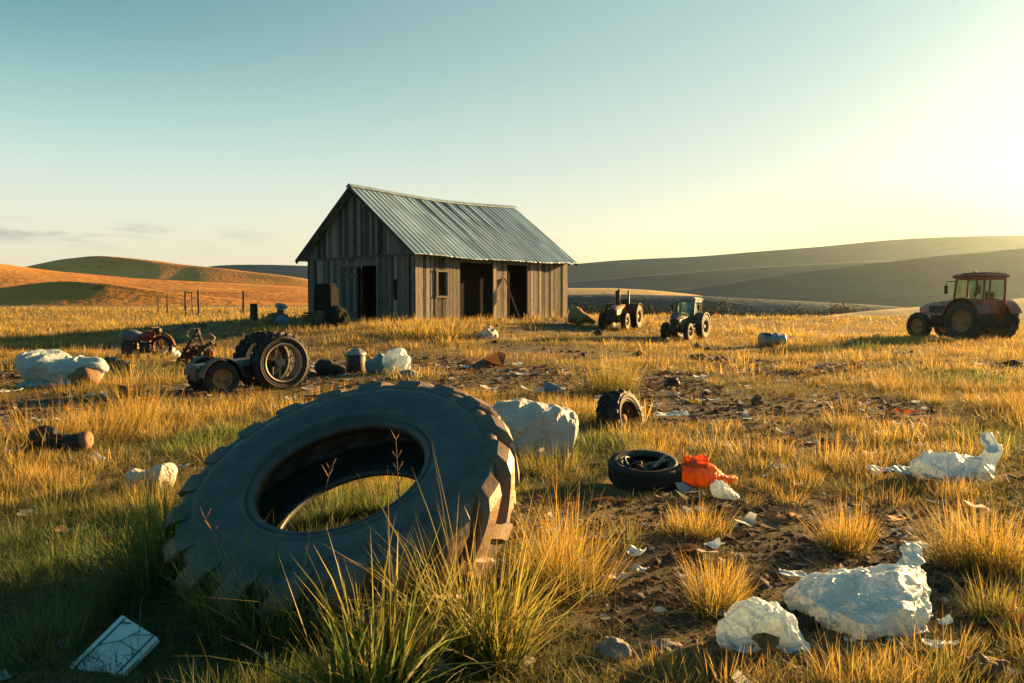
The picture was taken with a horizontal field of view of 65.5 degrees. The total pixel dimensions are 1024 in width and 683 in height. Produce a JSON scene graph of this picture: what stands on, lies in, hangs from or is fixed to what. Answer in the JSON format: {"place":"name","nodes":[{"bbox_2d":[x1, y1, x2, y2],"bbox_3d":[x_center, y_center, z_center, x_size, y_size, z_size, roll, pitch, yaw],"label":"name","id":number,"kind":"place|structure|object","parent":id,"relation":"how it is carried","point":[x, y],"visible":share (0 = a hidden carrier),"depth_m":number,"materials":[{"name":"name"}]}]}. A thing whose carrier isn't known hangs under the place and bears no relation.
{"place":"outdoors","nodes":[
{"label":"outdoors","id":0,"kind":"place"},
{"bbox_2d":[0,281,307,305],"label":"hill","id":1,"kind":"structure","parent":0,"point":[66,293],"depth_m":319.15,"materials":[{"name":"plant"}]},
{"bbox_2d":[0,264,307,303],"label":"hill","id":2,"kind":"structure","parent":0,"point":[11,275],"depth_m":509.20,"materials":[{"name":"plant"}]},
{"bbox_2d":[27,256,307,287],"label":"hill","id":3,"kind":"structure","parent":0,"point":[123,267],"depth_m":874.76,"materials":[{"name":"plant"}]},
{"bbox_2d":[0,305,1023,682],"bbox_3d":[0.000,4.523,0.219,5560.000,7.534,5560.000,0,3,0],"label":"ground","id":4,"kind":"structure","parent":0,"point":[762,641],"depth_m":6.60,"materials":[{"name":"plant"}]},
{"bbox_2d":[0,388,22,392],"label":"plastic sheet","id":5,"kind":"object","parent":4,"relation":"on","point":[5,391],"visible":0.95,"depth_m":13.21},
{"bbox_2d":[2,444,22,452],"bbox_3d":[-4.993,1.075,7.968,0.177,0.089,0.092,-1,3,-19],"label":"plastic scrap","id":6,"kind":"object","parent":4,"relation":"on","point":[16,448],"visible":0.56,"depth_m":7.96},
{"bbox_2d":[0,569,118,682],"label":"grass tussock","id":7,"kind":"object","parent":4,"relation":"on","point":[33,644],"depth_m":3.48,"materials":[{"name":"plant"}]},
{"bbox_2d":[27,425,93,450],"bbox_3d":[-4.675,1.002,8.233,0.670,0.262,0.214,0,3,5],"label":"log","id":8,"kind":"object","parent":4,"relation":"on","point":[67,441],"visible":0.84,"depth_m":8.16,"materials":[{"name":"wood"}]},
{"bbox_2d":[14,349,108,387],"bbox_3d":[-8.269,0.508,14.644,1.656,0.722,0.924,0,3,0],"label":"tarp bundle","id":9,"kind":"object","parent":4,"relation":"on","point":[38,367],"visible":0.98,"depth_m":14.39,"materials":[{"name":"plastic"}]},
{"bbox_2d":[55,524,88,532],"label":"dead leaf clump","id":10,"kind":"object","parent":4,"relation":"on","point":[58,529],"visible":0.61,"depth_m":5.25,"materials":[{"name":"plant"}]},
{"bbox_2d":[92,453,105,459],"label":"plastic scrap","id":11,"kind":"object","parent":4,"relation":"on","point":[97,455],"visible":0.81,"depth_m":7.48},
{"bbox_2d":[68,615,159,676],"bbox_3d":[-1.652,1.287,3.357,0.294,0.155,0.256,1,3,20],"label":"broken panel","id":12,"kind":"object","parent":4,"relation":"on","point":[121,631],"visible":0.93,"depth_m":3.35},
{"bbox_2d":[0,376,227,460],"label":"grass tussock","id":13,"kind":"object","parent":4,"relation":"on","point":[103,431],"depth_m":8.73,"materials":[{"name":"plant"}]},
{"bbox_2d":[104,356,134,369],"bbox_3d":[-8.844,0.475,17.764,0.871,0.288,0.430,0,3,0],"label":"scrap heap","id":14,"kind":"object","parent":4,"relation":"on","point":[114,360],"visible":0.55,"depth_m":17.64,"materials":[{"name":"metal"}]},
{"bbox_2d":[74,365,191,429],"bbox_3d":[-4.987,0.719,9.769,2.429,1.053,1.724,0,3,0],"label":"grass tussock","id":15,"kind":"object","parent":4,"relation":"on","point":[137,414],"depth_m":9.71,"materials":[{"name":"plant"}]},
{"bbox_2d":[119,326,175,357],"bbox_3d":[-9.717,0.033,21.252,1.554,0.869,0.587,0,3,8],"label":"tractor","id":16,"kind":"object","parent":4,"relation":"on","point":[131,341],"visible":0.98,"depth_m":21.15,"materials":[{"name":"metal"}]},
{"bbox_2d":[126,463,177,491],"bbox_3d":[-2.971,1.142,6.537,0.424,0.304,0.328,0,3,0],"label":"stone","id":17,"kind":"object","parent":4,"relation":"on","point":[171,468],"visible":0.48,"depth_m":6.44,"materials":[{"name":"stone"}]},
{"bbox_2d":[0,439,315,682],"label":"grass tussock","id":18,"kind":"object","parent":4,"relation":"on","point":[141,558],"depth_m":4.05,"materials":[{"name":"plant"}]},
{"bbox_2d":[163,347,180,356],"bbox_3d":[-9.175,0.326,21.507,0.434,0.334,0.395,2,4,41],"label":"plastic bag","id":19,"kind":"object","parent":4,"relation":"on","point":[174,352],"visible":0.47,"depth_m":21.39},
{"bbox_2d":[136,393,235,419],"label":"grass tussock","id":20,"kind":"object","parent":4,"relation":"on","point":[186,409],"depth_m":10.52,"materials":[{"name":"plant"}]},
{"bbox_2d":[99,515,288,673],"bbox_3d":[-1.326,1.035,3.725,1.203,0.670,1.182,1,3,27],"label":"grass tussock","id":21,"kind":"object","parent":4,"relation":"on","point":[197,622],"depth_m":3.58,"materials":[{"name":"plant"}]},
{"bbox_2d":[175,328,215,364],"bbox_3d":[-7.561,0.145,18.977,0.961,0.929,0.609,0,3,0],"label":"scrap tangle","id":22,"kind":"object","parent":4,"relation":"on","point":[185,357],"visible":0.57,"depth_m":18.94,"materials":[{"name":"brown metal"}]},
{"bbox_2d":[157,290,244,315],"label":"wire fence","id":23,"kind":"object","parent":4,"relation":"on","point":[198,302],"visible":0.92,"depth_m":83.72,"materials":[{"name":"brown wood"}]},
{"bbox_2d":[135,639,328,682],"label":"grass tussock","id":24,"kind":"object","parent":4,"relation":"on","point":[269,676],"depth_m":3.06,"materials":[{"name":"plant"}]},
{"bbox_2d":[200,507,264,626],"bbox_3d":[-1.190,1.033,3.472,0.308,0.640,0.039,-1,3,-17],"label":"dry stalk","id":25,"kind":"object","parent":4,"relation":"on","point":[228,559],"visible":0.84,"depth_m":3.46,"materials":[{"name":"plant"}]},
{"bbox_2d":[183,331,310,394],"bbox_3d":[-4.654,0.370,14.055,1.943,1.074,1.018,-2,4,-41],"label":"derelict chassis","id":26,"kind":"object","parent":4,"relation":"on","point":[260,358],"visible":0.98,"depth_m":13.84,"materials":[{"name":"black rubber"}]},
{"bbox_2d":[125,515,378,681],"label":"grass tussock","id":27,"kind":"object","parent":4,"relation":"on","point":[284,621],"depth_m":3.42,"materials":[{"name":"plant"}]},
{"bbox_2d":[250,304,257,320],"bbox_3d":[-11.651,-1.268,35.951,0.361,0.886,0.352,0,3,0],"label":"post","id":28,"kind":"object","parent":4,"relation":"on","point":[254,312],"visible":0.87,"depth_m":35.81,"materials":[{"name":"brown wood"}]},
{"bbox_2d":[264,303,291,325],"bbox_3d":[-9.472,-1.091,32.230,1.097,0.932,1.255,0,3,0],"label":"junk heap","id":29,"kind":"object","parent":4,"relation":"on","point":[279,316],"visible":0.82,"depth_m":31.98,"materials":[{"name":"blue fabric"}]},
{"bbox_2d":[309,459,335,533],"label":"dry stalk","id":30,"kind":"object","parent":4,"relation":"on","point":[323,498],"visible":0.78,"depth_m":3.78,"materials":[{"name":"plant"}]},
{"bbox_2d":[301,283,349,326],"bbox_3d":[-7.023,-1.338,30.247,1.883,1.732,1.022,1,3,26],"label":"old hopper","id":31,"kind":"object","parent":4,"relation":"on","point":[326,303],"visible":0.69,"depth_m":30.12,"materials":[{"name":"metal"}]},
{"bbox_2d":[314,359,344,374],"bbox_3d":[-3.864,0.537,16.876,0.633,0.348,0.414,-1,3,-20],"label":"rubber lump","id":32,"kind":"object","parent":4,"relation":"on","point":[327,366],"visible":0.93,"depth_m":16.71,"materials":[{"name":"rubber"}]},
{"bbox_2d":[162,381,518,636],"bbox_3d":[-0.890,0.872,4.363,1.888,0.494,1.888,1,29,23],"label":"tyre","id":33,"kind":"object","parent":4,"relation":"on","point":[466,437],"visible":0.92,"depth_m":4.07,"materials":[{"name":"rubber"}]},
{"bbox_2d":[343,347,368,372],"bbox_3d":[-3.429,0.391,17.494,0.472,0.560,0.472,3,4,45],"label":"oil can","id":34,"kind":"object","parent":4,"relation":"on","point":[355,359],"visible":0.98,"depth_m":17.33,"materials":[{"name":"metal"}]},
{"bbox_2d":[339,476,412,503],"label":"grass tussock","id":35,"kind":"object","parent":4,"relation":"on","point":[390,489],"depth_m":5.98,"materials":[{"name":"plant"}]},
{"bbox_2d":[160,466,598,682],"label":"grass tussock","id":36,"kind":"object","parent":4,"relation":"on","point":[377,662],"depth_m":2.98,"materials":[{"name":"plant"}]},
{"bbox_2d":[365,353,394,373],"bbox_3d":[-2.828,0.504,17.123,0.634,0.517,0.488,0,3,0],"label":"cloth heap","id":37,"kind":"object","parent":4,"relation":"on","point":[373,365],"visible":0.69,"depth_m":16.95,"materials":[{"name":"fabric"}]},
{"bbox_2d":[382,347,410,372],"bbox_3d":[-2.485,0.414,16.989,0.649,0.576,0.395,0,3,0],"label":"plastic bag","id":38,"kind":"object","parent":4,"relation":"on","point":[399,357],"visible":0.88,"depth_m":16.87,"materials":[{"name":"plastic"}]},
{"bbox_2d":[391,431,402,499],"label":"dry stalk","id":39,"kind":"object","parent":4,"relation":"on","point":[397,464],"visible":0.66,"depth_m":3.91,"materials":[{"name":"plant"}]},
{"bbox_2d":[392,473,408,513],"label":"dry stalk","id":40,"kind":"object","parent":4,"relation":"on","point":[398,492],"visible":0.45,"depth_m":3.77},
{"bbox_2d":[397,369,417,377],"bbox_3d":[-2.096,0.660,16.025,0.437,0.189,0.303,0,3,0],"label":"stone","id":41,"kind":"object","parent":4,"relation":"on","point":[411,373],"visible":0.69,"depth_m":15.92,"materials":[{"name":"stone"}]},
{"bbox_2d":[363,311,490,339],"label":"grass tussock","id":42,"kind":"object","parent":4,"relation":"on","point":[415,329],"depth_m":26.34,"materials":[{"name":"plant"}]},
{"bbox_2d":[295,183,577,320],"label":"barn","id":43,"kind":"structure","parent":4,"relation":"on","point":[420,256],"depth_m":36.45,"materials":[{"name":"grey wood"}]},
{"bbox_2d":[343,267,358,319],"bbox_3d":[-7.276,-2.137,35.896,1.137,2.398,0.061,2,4,42],"label":"door","id":44,"kind":"structure","parent":43,"relation":"in","point":[350,274],"depth_m":35.85,"materials":[{"name":"grey wood"}]},
{"bbox_2d":[436,270,449,297],"bbox_3d":[-2.968,-2.455,34.006,0.060,1.180,0.773,2,4,42],"label":"window","id":45,"kind":"structure","parent":43,"relation":"in","point":[437,271],"depth_m":33.99,"materials":[{"name":"brown wood"}]},
{"bbox_2d":[426,656,449,682],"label":"stone","id":46,"kind":"object","parent":4,"relation":"on","point":[439,667],"visible":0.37,"depth_m":3.12,"materials":[{"name":"stone"}]},
{"bbox_2d":[222,448,719,682],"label":"grass tussock","id":47,"kind":"object","parent":4,"relation":"on","point":[494,644],"depth_m":3.24,"materials":[{"name":"plant"}]},
{"bbox_2d":[477,326,497,338],"bbox_3d":[-0.824,-0.276,26.384,0.673,0.492,0.716,2,4,41],"label":"plastic bag","id":48,"kind":"object","parent":4,"relation":"on","point":[490,332],"visible":0.7,"depth_m":26.12,"materials":[{"name":"plastic"}]},
{"bbox_2d":[0,304,1023,682],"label":"grass","id":49,"kind":"structure","parent":4,"relation":"on","point":[148,448],"depth_m":6.48,"materials":[{"name":"plant"}]},
{"bbox_2d":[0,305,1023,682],"bbox_3d":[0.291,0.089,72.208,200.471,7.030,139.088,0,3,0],"label":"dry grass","id":50,"kind":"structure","parent":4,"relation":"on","point":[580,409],"depth_m":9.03,"materials":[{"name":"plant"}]},
{"bbox_2d":[0,351,1023,682],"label":"dead leaves","id":51,"kind":"object","parent":4,"relation":"on","point":[600,497],"visible":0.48,"depth_m":8.66,"materials":[{"name":"plant"}]},
{"bbox_2d":[0,318,1023,682],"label":"soil crumbs","id":52,"kind":"object","parent":4,"relation":"on","point":[808,624],"visible":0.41,"depth_m":5.35,"materials":[{"name":"soil"}]},
{"bbox_2d":[508,653,535,670],"bbox_3d":[0.025,1.314,3.259,0.151,0.065,0.107,0,3,0],"label":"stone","id":53,"kind":"object","parent":4,"relation":"on","point":[526,666],"visible":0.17,"depth_m":3.24,"materials":[{"name":"stone"}]},
{"bbox_2d":[523,495,542,553],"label":"dry stalk","id":54,"kind":"object","parent":4,"relation":"on","point":[534,516],"visible":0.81,"depth_m":4.53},
{"bbox_2d":[492,398,578,457],"bbox_3d":[0.221,0.895,8.037,0.894,0.620,0.648,0,3,0],"label":"wrapped bundle","id":55,"kind":"object","parent":4,"relation":"on","point":[553,427],"visible":0.72,"depth_m":7.78,"materials":[{"name":"plastic"}]},
{"bbox_2d":[544,382,562,393],"bbox_3d":[0.676,0.764,13.027,0.316,0.202,0.167,1,3,15],"label":"cloth rag","id":56,"kind":"object","parent":4,"relation":"on","point":[553,387],"visible":0.89,"depth_m":12.97,"materials":[{"name":"fabric"}]},
{"bbox_2d":[566,307,594,324],"bbox_3d":[2.911,-1.080,33.741,1.223,0.781,1.286,0,3,0],"label":"straw heap","id":57,"kind":"object","parent":4,"relation":"on","point":[576,315],"visible":0.87,"depth_m":33.35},
{"bbox_2d":[465,456,707,637],"bbox_3d":[0.293,1.010,4.270,1.355,0.762,1.766,0,3,0],"label":"grass tussock","id":58,"kind":"object","parent":4,"relation":"on","point":[567,552],"depth_m":4.24,"materials":[{"name":"plant"}]},
{"bbox_2d":[586,463,600,468],"bbox_3d":[0.734,1.131,7.232,0.153,0.038,0.071,0,3,5],"label":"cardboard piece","id":59,"kind":"object","parent":4,"relation":"on","point":[593,465],"visible":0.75,"depth_m":7.24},
{"bbox_2d":[546,334,667,394],"bbox_3d":[1.530,0.418,13.328,2.273,1.260,2.674,0,3,0],"label":"grass tussock","id":60,"kind":"object","parent":4,"relation":"on","point":[601,384],"depth_m":13.31,"materials":[{"name":"plant"}]},
{"bbox_2d":[595,636,631,662],"bbox_3d":[0.422,1.300,3.354,0.156,0.112,0.136,0,3,0],"label":"stone","id":61,"kind":"object","parent":4,"relation":"on","point":[617,643],"visible":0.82,"depth_m":3.32,"materials":[{"name":"stone"}]},
{"bbox_2d":[611,549,621,636],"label":"dry stalk","id":62,"kind":"object","parent":4,"relation":"on","point":[615,591],"visible":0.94,"depth_m":3.47,"materials":[{"name":"plant"}]},
{"bbox_2d":[607,572,627,580],"bbox_3d":[0.570,1.272,4.318,0.110,0.018,0.088,-1,3,-13],"label":"paper scrap","id":63,"kind":"object","parent":4,"relation":"on","point":[623,575],"visible":0.59,"depth_m":4.31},
{"bbox_2d":[596,389,644,430],"bbox_3d":[1.355,0.978,9.907,0.468,0.786,0.760,2,3,34],"label":"tyre","id":64,"kind":"object","parent":4,"relation":"on","point":[616,405],"visible":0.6,"depth_m":9.75,"materials":[{"name":"black rubber"}]},
{"bbox_2d":[598,289,642,329],"bbox_3d":[4.469,-1.328,33.038,1.388,1.673,2.567,1,3,24],"label":"tractor","id":65,"kind":"object","parent":4,"relation":"on","point":[614,313],"visible":0.98,"depth_m":32.82,"materials":[{"name":"metal"}]},
{"bbox_2d":[627,545,645,555],"bbox_3d":[0.733,1.226,4.660,0.096,0.049,0.132,1,3,27],"label":"plastic scrap","id":66,"kind":"object","parent":4,"relation":"on","point":[635,550],"visible":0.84,"depth_m":4.64,"materials":[{"name":"plastic"}]},
{"bbox_2d":[631,564,648,572],"bbox_3d":[0.702,1.244,4.370,0.097,0.032,0.057,0,3,0],"label":"plastic scrap","id":67,"kind":"object","parent":4,"relation":"on","point":[643,569],"visible":0.99,"depth_m":4.37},
{"bbox_2d":[608,449,681,491],"bbox_3d":[1.113,1.079,6.669,0.612,0.267,0.622,0,3,0],"label":"tyre","id":68,"kind":"object","parent":4,"relation":"on","point":[645,470],"visible":0.98,"depth_m":6.52,"materials":[{"name":"black rubber"}]},
{"bbox_2d":[649,638,682,651],"bbox_3d":[0.671,1.316,3.449,0.139,0.041,0.102,0,3,0],"label":"flat stone","id":69,"kind":"object","parent":4,"relation":"on","point":[660,645],"visible":0.9,"depth_m":3.44,"materials":[{"name":"stone"}]},
{"bbox_2d":[663,377,679,386],"bbox_3d":[2.879,0.744,14.344,0.296,0.207,0.224,1,3,14],"label":"stone","id":70,"kind":"object","parent":4,"relation":"on","point":[672,382],"visible":0.8,"depth_m":14.27,"materials":[{"name":"stone"}]},
{"bbox_2d":[655,411,688,415],"bbox_3d":[2.127,0.962,10.580,0.485,0.053,0.228,-1,3,-26],"label":"plastic sheet","id":71,"kind":"object","parent":4,"relation":"on","point":[680,413],"visible":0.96,"depth_m":10.61,"materials":[{"name":"plastic"}]},
{"bbox_2d":[660,296,710,340],"bbox_3d":[6.572,-0.893,30.357,1.309,1.660,2.421,2,3,33],"label":"tractor","id":72,"kind":"object","parent":4,"relation":"on","point":[685,324],"visible":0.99,"depth_m":30.22,"materials":[{"name":"metal"}]},
{"bbox_2d":[646,489,752,541],"bbox_3d":[1.150,1.119,5.103,0.825,0.332,0.835,0,3,0],"label":"grass tussock","id":73,"kind":"object","parent":4,"relation":"on","point":[677,527],"depth_m":5.13,"materials":[{"name":"plant"}]},
{"bbox_2d":[682,454,737,487],"bbox_3d":[1.630,1.090,6.667,0.448,0.287,0.396,2,4,38],"label":"plastic bag","id":74,"kind":"object","parent":4,"relation":"on","point":[698,470],"visible":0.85,"depth_m":6.59,"materials":[{"name":"plastic"}]},
{"bbox_2d":[704,538,720,548],"bbox_3d":[1.204,1.214,4.793,0.111,0.050,0.055,0,3,-10],"label":"plastic scrap","id":75,"kind":"object","parent":4,"relation":"on","point":[715,543],"visible":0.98,"depth_m":4.80,"materials":[{"name":"plastic"}]},
{"bbox_2d":[644,542,782,623],"bbox_3d":[1.020,1.136,3.941,0.815,0.449,1.141,2,3,33],"label":"grass tussock","id":76,"kind":"object","parent":4,"relation":"on","point":[719,595],"depth_m":3.93,"materials":[{"name":"plant"}]},
{"bbox_2d":[567,298,874,316],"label":"distant brush","id":77,"kind":"object","parent":4,"relation":"on","point":[719,310],"visible":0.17,"depth_m":290.61,"materials":[{"name":"plant"}]},
{"bbox_2d":[710,479,739,499],"bbox_3d":[1.663,1.167,6.214,0.224,0.170,0.168,2,3,36],"label":"plastic bag","id":78,"kind":"object","parent":4,"relation":"on","point":[720,489],"visible":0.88,"depth_m":6.17,"materials":[{"name":"plastic"}]},
{"bbox_2d":[730,554,744,563],"bbox_3d":[1.302,1.265,4.604,0.080,0.072,0.070,-2,3,-30],"label":"stone","id":79,"kind":"object","parent":4,"relation":"on","point":[735,559],"visible":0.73,"depth_m":4.58,"materials":[{"name":"stone"}]},
{"bbox_2d":[750,394,763,405],"bbox_3d":[3.612,0.870,11.761,0.182,0.182,0.176,-3,4,-44],"label":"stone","id":80,"kind":"object","parent":4,"relation":"on","point":[757,398],"visible":0.85,"depth_m":11.73,"materials":[{"name":"stone"}]},
{"bbox_2d":[716,597,810,654],"bbox_3d":[1.087,1.264,3.470,0.393,0.284,0.258,0,3,0],"label":"plastic bag","id":81,"kind":"object","parent":4,"relation":"on","point":[740,622],"visible":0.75,"depth_m":3.42,"materials":[{"name":"plastic"}]},
{"bbox_2d":[758,332,786,346],"bbox_3d":[9.013,-0.055,27.596,0.831,0.534,0.526,0,3,-9],"label":"metal drum","id":82,"kind":"object","parent":4,"relation":"on","point":[768,338],"visible":0.81,"depth_m":27.39,"materials":[{"name":"metal"}]},
{"bbox_2d":[770,463,790,468],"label":"paper scrap","id":83,"kind":"object","parent":4,"relation":"on","point":[772,465],"visible":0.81,"depth_m":7.09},
{"bbox_2d":[766,355,814,372],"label":"grass tussock","id":84,"kind":"object","parent":4,"relation":"on","point":[788,367],"depth_m":17.15,"materials":[{"name":"plant"}]},
{"bbox_2d":[778,569,805,576],"bbox_3d":[1.543,1.275,4.386,0.149,0.024,0.103,0,3,0],"label":"plastic scrap","id":85,"kind":"object","parent":4,"relation":"on","point":[792,573],"visible":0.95,"depth_m":4.38,"materials":[{"name":"plastic"}]},
{"bbox_2d":[789,512,811,517],"bbox_3d":[2.007,1.211,5.545,0.152,0.026,0.080,1,3,16],"label":"cardboard piece","id":86,"kind":"object","parent":4,"relation":"on","point":[798,516],"visible":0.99,"depth_m":5.54,"materials":[{"name":"cardboard"}]},
{"bbox_2d":[779,480,916,563],"bbox_3d":[2.074,1.091,4.964,0.925,0.634,1.113,1,3,24],"label":"grass tussock","id":87,"kind":"object","parent":4,"relation":"on","point":[846,538],"depth_m":4.94,"materials":[{"name":"plant"}]},
{"bbox_2d":[774,598,936,682],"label":"grass tussock","id":88,"kind":"object","parent":4,"relation":"on","point":[868,673],"depth_m":3.15,"materials":[{"name":"plant"}]},
{"bbox_2d":[784,542,933,639],"bbox_3d":[1.746,1.249,3.861,0.772,0.389,0.633,0,3,0],"label":"plastic bag","id":89,"kind":"object","parent":4,"relation":"on","point":[873,601],"visible":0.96,"depth_m":3.75,"materials":[{"name":"plastic"}]},
{"bbox_2d":[869,406,884,409],"bbox_3d":[5.036,0.914,10.993,0.192,0.040,0.125,0,3,0],"label":"cardboard piece","id":90,"kind":"object","parent":4,"relation":"on","point":[880,407],"visible":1,"depth_m":10.98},
{"bbox_2d":[865,465,910,474],"bbox_3d":[3.338,1.124,7.056,0.403,0.071,0.261,0,3,0],"label":"plastic sheet","id":91,"kind":"object","parent":4,"relation":"on","point":[898,469],"visible":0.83,"depth_m":7.01,"materials":[{"name":"plastic"}]},
{"bbox_2d":[879,515,905,520],"bbox_3d":[2.634,1.213,5.505,0.174,0.030,0.110,-1,3,-16],"label":"cardboard piece","id":92,"kind":"object","parent":4,"relation":"on","point":[900,517],"visible":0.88,"depth_m":5.48,"materials":[{"name":"cardboard"}]},
{"bbox_2d":[894,408,917,412],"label":"plastic scrap","id":93,"kind":"object","parent":4,"relation":"on","point":[903,410],"visible":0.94,"depth_m":10.69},
{"bbox_2d":[904,541,928,546],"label":"plastic scrap","id":94,"kind":"object","parent":4,"relation":"on","point":[921,543],"visible":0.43,"depth_m":4.93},
{"bbox_2d":[922,638,946,647],"bbox_3d":[1.854,1.323,3.494,0.101,0.016,0.077,1,3,21],"label":"plastic scrap","id":95,"kind":"object","parent":4,"relation":"on","point":[933,642],"visible":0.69,"depth_m":3.50,"materials":[{"name":"plastic"}]},
{"bbox_2d":[855,469,1023,585],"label":"grass tussock","id":96,"kind":"object","parent":4,"relation":"on","point":[987,556],"depth_m":4.51,"materials":[{"name":"plant"}]},
{"bbox_2d":[938,614,952,624],"bbox_3d":[1.999,1.284,3.675,0.055,0.043,0.054,0,3,0],"label":"plastic scrap","id":97,"kind":"object","parent":4,"relation":"on","point":[944,620],"visible":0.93,"depth_m":3.68,"materials":[{"name":"plastic"}]},
{"bbox_2d":[873,627,1019,682],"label":"grass tussock","id":98,"kind":"object","parent":4,"relation":"on","point":[954,672],"depth_m":3.15,"materials":[{"name":"plant"}]},
{"bbox_2d":[909,432,1002,483],"bbox_3d":[3.915,1.063,6.974,0.869,0.497,0.523,-1,3,-22],"label":"plastic bag","id":99,"kind":"object","parent":4,"relation":"on","point":[985,462],"visible":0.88,"depth_m":6.84,"materials":[{"name":"plastic"}]},
{"bbox_2d":[906,271,1021,339],"bbox_3d":[18.961,-1.488,33.764,2.304,2.921,4.261,-1,3,-19],"label":"tractor","id":100,"kind":"object","parent":4,"relation":"on","point":[970,318],"visible":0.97,"depth_m":32.49,"materials":[{"name":"metal"}]},
{"bbox_2d":[934,565,1023,633],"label":"grass tussock","id":101,"kind":"object","parent":4,"relation":"on","point":[998,611],"depth_m":3.88,"materials":[{"name":"plant"}]},
{"bbox_2d":[962,652,1008,681],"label":"leather scrap","id":102,"kind":"object","parent":4,"relation":"on","point":[982,658],"visible":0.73,"depth_m":3.21,"materials":[{"name":"leather"}]},
{"bbox_2d":[1004,473,1023,482],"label":"cardboard piece","id":103,"kind":"object","parent":4,"relation":"on","point":[1014,478],"visible":0.91,"depth_m":6.60,"materials":[{"name":"cardboard"}]},
{"bbox_2d":[0,0,1023,266],"label":"sky","id":104,"kind":"structure","parent":0,"point":[204,133],"materials":[{"name":"blue"}]},
{"bbox_2d":[210,235,1023,282],"bbox_3d":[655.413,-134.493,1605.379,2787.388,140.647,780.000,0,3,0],"label":"hill","id":105,"kind":"structure","parent":0,"point":[898,249],"depth_m":1457.84,"materials":[{"name":"plant"}]},
{"bbox_2d":[568,288,698,295],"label":"hill","id":106,"kind":"structure","parent":0,"point":[573,291],"depth_m":410.16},
{"bbox_2d":[568,261,889,290],"bbox_3d":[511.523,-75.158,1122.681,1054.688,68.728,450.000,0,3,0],"label":"hill","id":107,"kind":"structure","parent":0,"point":[670,281],"depth_m":1013.08,"materials":[{"name":"plant"}]},
{"bbox_2d":[567,294,904,314],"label":"hill","id":108,"kind":"structure","parent":0,"point":[764,305],"depth_m":338.14,"materials":[{"name":"plant"}]},
{"bbox_2d":[665,248,1023,307],"bbox_3d":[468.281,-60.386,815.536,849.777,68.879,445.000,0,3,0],"label":"hill","id":109,"kind":"structure","parent":0,"point":[911,283],"depth_m":685.82,"materials":[{"name":"plant"}]},
{"bbox_2d":[887,350,905,356],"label":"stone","id":110,"kind":"object","parent":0,"point":[894,351],"visible":0.53,"depth_m":22.84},
{"bbox_2d":[821,298,1023,318],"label":"hill","id":111,"kind":"structure","parent":0,"point":[906,312],"depth_m":249.55,"materials":[{"name":"plant"}]}
]}

